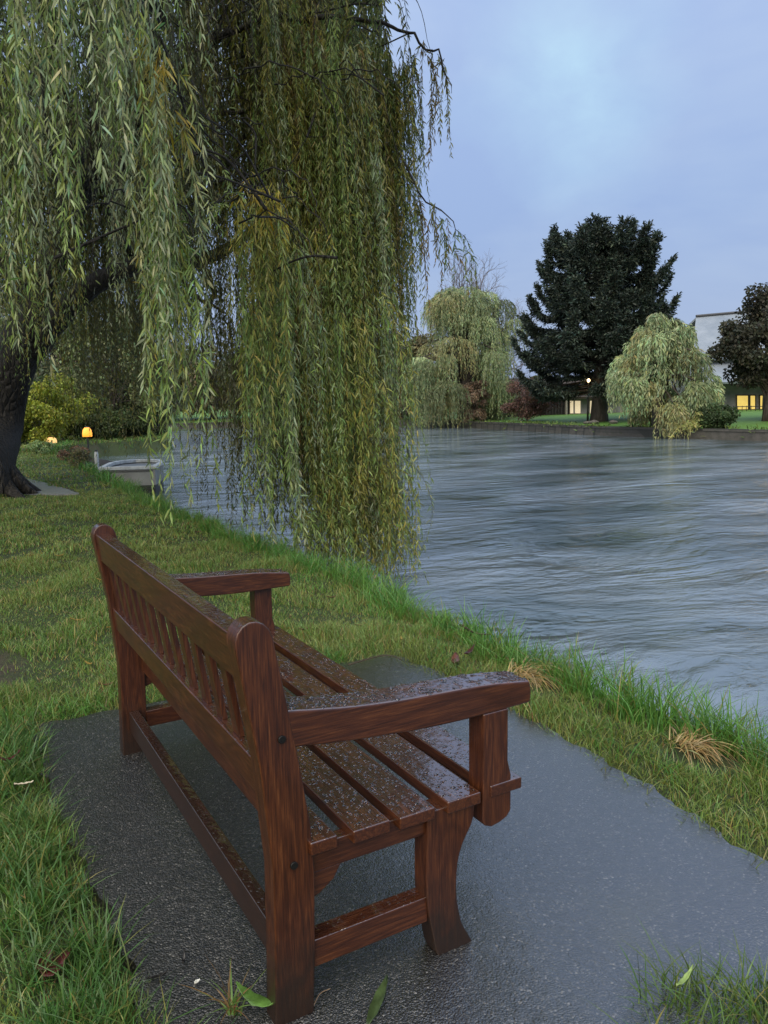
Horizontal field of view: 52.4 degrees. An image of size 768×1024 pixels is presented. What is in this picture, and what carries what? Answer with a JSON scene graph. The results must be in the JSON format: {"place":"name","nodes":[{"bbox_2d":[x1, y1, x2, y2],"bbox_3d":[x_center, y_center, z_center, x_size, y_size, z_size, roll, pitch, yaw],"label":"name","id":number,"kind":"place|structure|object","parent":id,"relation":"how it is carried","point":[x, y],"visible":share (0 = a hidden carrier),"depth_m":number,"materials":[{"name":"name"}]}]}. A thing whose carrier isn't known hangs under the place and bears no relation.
{"place":"outdoors","nodes":[
{"label":"outdoors","id":0,"kind":"place"},
{"bbox_2d":[26,478,78,494],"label":"garden path","id":1,"kind":"structure","parent":0,"point":[45,488],"depth_m":12.65,"materials":[{"name":"grey concrete"}]},
{"bbox_2d":[0,428,767,1023],"bbox_3d":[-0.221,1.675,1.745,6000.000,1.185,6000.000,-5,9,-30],"label":"ground","id":2,"kind":"structure","parent":0,"point":[16,660],"depth_m":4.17,"materials":[{"name":"green plant"}]},
{"bbox_2d":[0,296,9,332],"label":"broadleaf tree","id":3,"kind":"object","parent":2,"relation":"on","point":[3,322],"visible":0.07,"depth_m":32.78,"materials":[{"name":"green plant"}]},
{"bbox_2d":[0,273,76,383],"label":"broadleaf tree","id":4,"kind":"object","parent":2,"relation":"on","point":[7,313],"visible":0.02,"depth_m":37.76,"materials":[{"name":"green plant"}]},
{"bbox_2d":[21,374,59,443],"bbox_3d":[-13.889,-3.780,29.083,3.802,2.997,3.548,-5,9,-30],"label":"shrub","id":5,"kind":"object","parent":2,"relation":"on","point":[38,377],"visible":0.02,"depth_m":29.43,"materials":[{"name":"green plant"}]},
{"bbox_2d":[27,440,56,454],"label":"border plant","id":6,"kind":"object","parent":2,"relation":"on","point":[36,444],"visible":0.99,"depth_m":22.80,"materials":[{"name":"green plant"}]},
{"bbox_2d":[47,436,56,448],"bbox_3d":[-10.224,-2.079,24.019,0.298,0.498,0.306,-5,9,-30],"label":"garden lantern","id":7,"kind":"object","parent":2,"relation":"on","point":[50,438],"visible":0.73,"depth_m":23.91,"materials":[{"name":"yellow glass"}]},
{"bbox_2d":[21,369,85,447],"bbox_3d":[-10.895,-3.110,24.675,2.642,2.784,3.252,-2,8,-11],"label":"shrub","id":8,"kind":"object","parent":2,"relation":"on","point":[45,426],"visible":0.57,"depth_m":24.29,"materials":[{"name":"green plant"}]},
{"bbox_2d":[51,443,74,458],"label":"border plant","id":9,"kind":"object","parent":2,"relation":"on","point":[63,446],"visible":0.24,"depth_m":20.32,"materials":[{"name":"green plant"}]},
{"bbox_2d":[0,280,136,436],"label":"broadleaf tree","id":10,"kind":"object","parent":2,"relation":"on","point":[42,368],"visible":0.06,"depth_m":34.82,"materials":[{"name":"green plant"}]},
{"bbox_2d":[55,445,90,461],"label":"border plant","id":11,"kind":"object","parent":2,"relation":"on","point":[61,453],"visible":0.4,"depth_m":19.07,"materials":[{"name":"plant"}]},
{"bbox_2d":[52,376,99,440],"bbox_3d":[-13.366,-4.178,32.290,3.081,2.904,3.135,-5,9,-30],"label":"shrub","id":12,"kind":"object","parent":2,"relation":"on","point":[64,435],"visible":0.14,"depth_m":32.23,"materials":[{"name":"green plant"}]},
{"bbox_2d":[63,447,93,467],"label":"border plant","id":13,"kind":"object","parent":2,"relation":"on","point":[82,456],"visible":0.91,"depth_m":17.85,"materials":[{"name":"green plant"}]},
{"bbox_2d":[82,426,91,462],"bbox_3d":[-8.360,-1.561,22.096,0.258,1.726,0.265,-5,9,-30],"label":"garden lantern","id":14,"kind":"object","parent":2,"relation":"on","point":[86,433],"visible":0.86,"depth_m":21.92,"materials":[{"name":"yellow glass"}]},
{"bbox_2d":[67,403,137,439],"bbox_3d":[-12.043,-3.793,33.154,3.074,1.885,2.954,-5,9,-30],"label":"shrub","id":15,"kind":"object","parent":2,"relation":"on","point":[114,424],"visible":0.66,"depth_m":32.56,"materials":[{"name":"green plant"}]},
{"bbox_2d":[51,307,173,436],"bbox_3d":[-11.998,-6.140,35.080,5.434,5.961,4.789,-5,9,-30],"label":"broadleaf tree","id":16,"kind":"object","parent":2,"relation":"on","point":[75,374],"visible":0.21,"depth_m":34.64,"materials":[{"name":"green plant"}]},
{"bbox_2d":[81,303,194,434],"bbox_3d":[-12.083,-7.043,37.695,5.512,7.031,6.790,-5,9,-30],"label":"broadleaf tree","id":17,"kind":"object","parent":2,"relation":"on","point":[174,402],"visible":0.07,"depth_m":37.96,"materials":[{"name":"green plant"}]},
{"bbox_2d":[105,396,175,436],"bbox_3d":[-11.523,-4.338,35.754,3.135,2.220,3.065,2,8,20],"label":"shrub","id":18,"kind":"object","parent":2,"relation":"on","point":[136,432],"visible":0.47,"depth_m":35.49,"materials":[{"name":"green plant"}]},
{"bbox_2d":[0,0,479,588],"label":"weeping willow","id":19,"kind":"object","parent":2,"relation":"on","point":[296,144],"visible":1,"depth_m":7.74,"materials":[{"name":"green plant"}]},
{"bbox_2d":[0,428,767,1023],"bbox_3d":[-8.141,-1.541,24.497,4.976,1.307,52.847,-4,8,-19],"label":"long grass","id":20,"kind":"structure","parent":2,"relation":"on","point":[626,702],"depth_m":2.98,"materials":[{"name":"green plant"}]},
{"bbox_2d":[0,749,19,760],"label":"fallen leaf","id":21,"kind":"object","parent":20,"relation":"on","point":[12,757],"visible":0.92,"depth_m":2.85,"materials":[{"name":"brown plant"}]},
{"bbox_2d":[14,780,32,784],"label":"fallen leaf","id":22,"kind":"object","parent":20,"relation":"on","point":[23,783],"visible":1,"depth_m":2.64,"materials":[{"name":"beige plant"}]},
{"bbox_2d":[36,948,70,976],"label":"fallen leaf","id":23,"kind":"object","parent":20,"relation":"on","point":[60,961],"visible":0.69,"depth_m":1.82,"materials":[{"name":"brown plant"}]},
{"bbox_2d":[451,652,458,662],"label":"fallen leaf","id":24,"kind":"object","parent":20,"relation":"on","point":[455,655],"visible":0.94,"depth_m":3.95,"materials":[{"name":"brown plant"}]},
{"bbox_2d":[464,644,474,653],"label":"fallen leaf","id":25,"kind":"object","parent":20,"relation":"on","point":[469,651],"visible":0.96,"depth_m":4.00,"materials":[{"name":"brown plant"}]},
{"bbox_2d":[460,624,487,634],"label":"twig","id":26,"kind":"object","parent":20,"relation":"on","point":[465,627],"visible":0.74,"depth_m":4.38,"materials":[{"name":"brown wood"}]},
{"bbox_2d":[152,420,767,441],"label":"retaining wall","id":27,"kind":"structure","parent":2,"relation":"on","point":[725,434],"depth_m":42.06,"materials":[{"name":"stone"}]},
{"bbox_2d":[177,418,767,437],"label":"bank weeds","id":28,"kind":"object","parent":27,"relation":"on","point":[593,424],"visible":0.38,"depth_m":45.02,"materials":[{"name":"green plant"}]},
{"bbox_2d":[667,412,702,438],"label":"spiky plant","id":29,"kind":"object","parent":27,"relation":"on","point":[691,424],"visible":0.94,"depth_m":37.17,"materials":[{"name":"green plant"}]},
{"bbox_2d":[506,653,567,696],"bbox_3d":[0.759,0.785,3.760,0.387,0.110,0.549,0,8,5],"label":"dry grass clump","id":30,"kind":"object","parent":2,"relation":"on","point":[530,674],"visible":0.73,"depth_m":3.74,"materials":[{"name":"beige plant"}]},
{"bbox_2d":[667,722,751,771],"bbox_3d":[1.259,0.903,3.009,0.332,0.112,0.417,1,8,13],"label":"dry grass clump","id":31,"kind":"object","parent":2,"relation":"on","point":[686,742],"visible":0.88,"depth_m":2.98,"materials":[{"name":"beige plant"}]},
{"bbox_2d":[0,0,767,377],"label":"sky","id":32,"kind":"structure","parent":0,"point":[562,112],"materials":[{"name":"blue"}]},
{"bbox_2d":[33,654,767,1023],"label":"asphalt path","id":33,"kind":"structure","parent":0,"point":[575,864],"depth_m":2.11,"materials":[{"name":"grey asphalt"}]},
{"bbox_2d":[148,968,167,979],"bbox_3d":[-0.522,1.069,1.802,0.045,0.023,0.011,-4,8,-18],"label":"seed pod","id":34,"kind":"object","parent":33,"relation":"on","point":[160,975],"visible":0.96,"depth_m":1.80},
{"bbox_2d":[182,948,185,963],"bbox_3d":[-0.477,1.060,1.859,0.009,0.023,0.035,-2,8,-9],"label":"seed pod","id":35,"kind":"object","parent":33,"relation":"on","point":[183,957],"visible":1,"depth_m":1.86,"materials":[{"name":"grey plant"}]},
{"bbox_2d":[177,955,266,1023],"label":"weed","id":36,"kind":"object","parent":33,"relation":"on","point":[230,1008],"visible":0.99,"depth_m":1.71,"materials":[{"name":"green plant"}]},
{"bbox_2d":[236,981,272,1006],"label":"fallen leaf","id":37,"kind":"object","parent":33,"relation":"on","point":[259,1001],"visible":1,"depth_m":1.70,"materials":[{"name":"green plant"}]},
{"bbox_2d":[91,523,530,1023],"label":"park bench","id":38,"kind":"object","parent":33,"relation":"on","point":[273,747],"visible":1,"depth_m":1.86,"materials":[{"name":"brown wood"}]},
{"bbox_2d":[348,655,401,665],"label":"twig","id":39,"kind":"object","parent":33,"relation":"on","point":[371,658],"visible":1,"depth_m":3.99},
{"bbox_2d":[366,974,387,1023],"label":"fallen leaf","id":40,"kind":"object","parent":33,"relation":"on","point":[376,1002],"visible":1,"depth_m":1.72,"materials":[{"name":"green plant"}]},
{"bbox_2d":[587,917,767,1023],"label":"grass tuft","id":41,"kind":"object","parent":33,"relation":"on","point":[757,1008],"visible":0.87,"depth_m":1.70,"materials":[{"name":"green plant"}]},
{"bbox_2d":[676,964,692,986],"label":"fallen leaf","id":42,"kind":"object","parent":41,"relation":"on","point":[684,978],"visible":1,"depth_m":1.65,"materials":[{"name":"plant"}]},
{"bbox_2d":[99,426,767,755],"bbox_3d":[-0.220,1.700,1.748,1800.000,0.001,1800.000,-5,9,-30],"label":"river water","id":43,"kind":"structure","parent":0,"point":[650,550],"depth_m":10.80,"materials":[{"name":"liquid"}]},
{"bbox_2d":[94,450,99,471],"bbox_3d":[-7.013,-0.814,19.125,0.095,1.420,0.100,-5,9,-30],"label":"mooring post","id":44,"kind":"object","parent":43,"relation":"in","point":[96,458],"visible":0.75,"depth_m":19.02,"materials":[{"name":"white paint"}]},
{"bbox_2d":[90,458,112,466],"bbox_3d":[-8.121,-1.150,21.926,1.157,0.609,2.838,-5,9,-30],"label":"moored boat","id":45,"kind":"object","parent":43,"relation":"on","point":[102,462],"visible":0.02,"depth_m":22.78,"materials":[{"name":"white paint"}]},
{"bbox_2d":[98,459,164,497],"bbox_3d":[-5.543,-0.692,17.454,1.220,0.830,2.330,-2,8,-10],"label":"moored boat","id":46,"kind":"object","parent":43,"relation":"on","point":[135,469],"visible":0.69,"depth_m":16.41,"materials":[{"name":"paint"}]},
{"bbox_2d":[161,404,767,428],"bbox_3d":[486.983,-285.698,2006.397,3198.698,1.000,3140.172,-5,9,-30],"label":"lawn","id":47,"kind":"structure","parent":0,"point":[750,418],"depth_m":55.44,"materials":[{"name":"green plant"}]},
{"bbox_2d":[47,353,87,392],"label":"broadleaf tree","id":48,"kind":"object","parent":47,"relation":"on","point":[60,358],"visible":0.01,"depth_m":71.51,"materials":[{"name":"green plant"}]},
{"bbox_2d":[123,352,210,414],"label":"broadleaf tree","id":49,"kind":"object","parent":47,"relation":"on","point":[196,361],"visible":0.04,"depth_m":73.71,"materials":[{"name":"green plant"}]},
{"bbox_2d":[179,342,248,418],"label":"broadleaf tree","id":50,"kind":"object","parent":47,"relation":"on","point":[216,398],"visible":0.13,"depth_m":76.81,"materials":[{"name":"green plant"}]},
{"bbox_2d":[214,332,278,411],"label":"broadleaf tree","id":51,"kind":"object","parent":47,"relation":"on","point":[246,376],"visible":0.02,"depth_m":75.39,"materials":[{"name":"green plant"}]},
{"bbox_2d":[86,363,646,409],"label":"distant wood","id":52,"kind":"object","parent":47,"relation":"on","point":[249,407],"depth_m":150.46,"materials":[{"name":"green plant"}]},
{"bbox_2d":[378,387,416,417],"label":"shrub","id":53,"kind":"object","parent":47,"relation":"on","point":[402,412],"visible":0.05,"depth_m":67.99,"materials":[{"name":"green plant"}]},
{"bbox_2d":[390,332,447,414],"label":"broadleaf tree","id":54,"kind":"object","parent":47,"relation":"on","point":[423,340],"visible":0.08,"depth_m":71.49,"materials":[{"name":"green plant"}]},
{"bbox_2d":[395,286,528,428],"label":"willow tree","id":55,"kind":"object","parent":47,"relation":"on","point":[461,320],"visible":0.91,"depth_m":57.77,"materials":[{"name":"green plant"}]},
{"bbox_2d":[458,380,490,422],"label":"shrub","id":56,"kind":"object","parent":47,"relation":"on","point":[477,412],"visible":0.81,"depth_m":58.25,"materials":[{"name":"brown plant"}]},
{"bbox_2d":[433,248,543,380],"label":"bare tree","id":57,"kind":"object","parent":47,"relation":"on","point":[478,287],"visible":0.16,"depth_m":65.09,"materials":[{"name":"plant"}]},
{"bbox_2d":[499,377,565,420],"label":"shrub","id":58,"kind":"object","parent":47,"relation":"on","point":[526,405],"visible":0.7,"depth_m":55.39,"materials":[{"name":"brown plant"}]},
{"bbox_2d":[486,378,621,417],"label":"building","id":59,"kind":"structure","parent":47,"relation":"on","point":[578,406],"depth_m":66.38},
{"bbox_2d":[570,401,572,412],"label":"window","id":60,"kind":"structure","parent":59,"relation":"in","point":[571,404],"depth_m":66.39,"materials":[{"name":"beige glass"}]},
{"bbox_2d":[575,401,579,412],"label":"window","id":61,"kind":"structure","parent":59,"relation":"in","point":[577,403],"depth_m":66.38,"materials":[{"name":"beige glass"}]},
{"bbox_2d":[586,378,589,420],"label":"street lamp","id":62,"kind":"object","parent":47,"relation":"on","point":[588,381],"visible":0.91,"depth_m":49.30,"materials":[{"name":"black metal"}]},
{"bbox_2d":[508,212,692,421],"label":"conifer tree","id":63,"kind":"object","parent":47,"relation":"on","point":[598,262],"visible":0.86,"depth_m":46.75,"materials":[{"name":"green plant"}]},
{"bbox_2d":[602,312,725,438],"bbox_3d":[13.983,-6.781,39.350,5.912,6.428,5.900,-5,9,-30],"label":"willow tree","id":64,"kind":"object","parent":47,"relation":"on","point":[662,352],"visible":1,"depth_m":38.25,"materials":[{"name":"green plant"}]},
{"bbox_2d":[689,401,740,428],"bbox_3d":[15.785,-4.556,37.515,2.045,1.528,2.461,-5,9,-30],"label":"shrub","id":65,"kind":"object","parent":47,"relation":"on","point":[721,418],"visible":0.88,"depth_m":36.88,"materials":[{"name":"green plant"}]},
{"bbox_2d":[671,311,764,409],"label":"hall","id":66,"kind":"structure","parent":47,"relation":"on","point":[705,326],"depth_m":62.88,"materials":[{"name":"metal"}]},
{"bbox_2d":[736,395,748,408],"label":"window","id":67,"kind":"structure","parent":66,"relation":"in","point":[741,400],"depth_m":62.79,"materials":[{"name":"yellow glass"}]},
{"bbox_2d":[749,395,755,408],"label":"window","id":68,"kind":"structure","parent":66,"relation":"in","point":[752,398],"depth_m":62.79,"materials":[{"name":"yellow glass"}]},
{"bbox_2d":[759,395,762,408],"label":"window","id":69,"kind":"structure","parent":66,"relation":"in","point":[760,396],"depth_m":62.78,"materials":[{"name":"yellow glass"}]},
{"bbox_2d":[705,282,767,420],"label":"broadleaf tree","id":70,"kind":"object","parent":47,"relation":"on","point":[739,343],"visible":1,"depth_m":41.03,"materials":[{"name":"green plant"}]},
{"bbox_2d":[733,406,762,410],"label":"railing","id":71,"kind":"object","parent":47,"relation":"on","point":[746,409],"visible":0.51,"depth_m":57.96,"materials":[{"name":"grey metal"}]}
]}

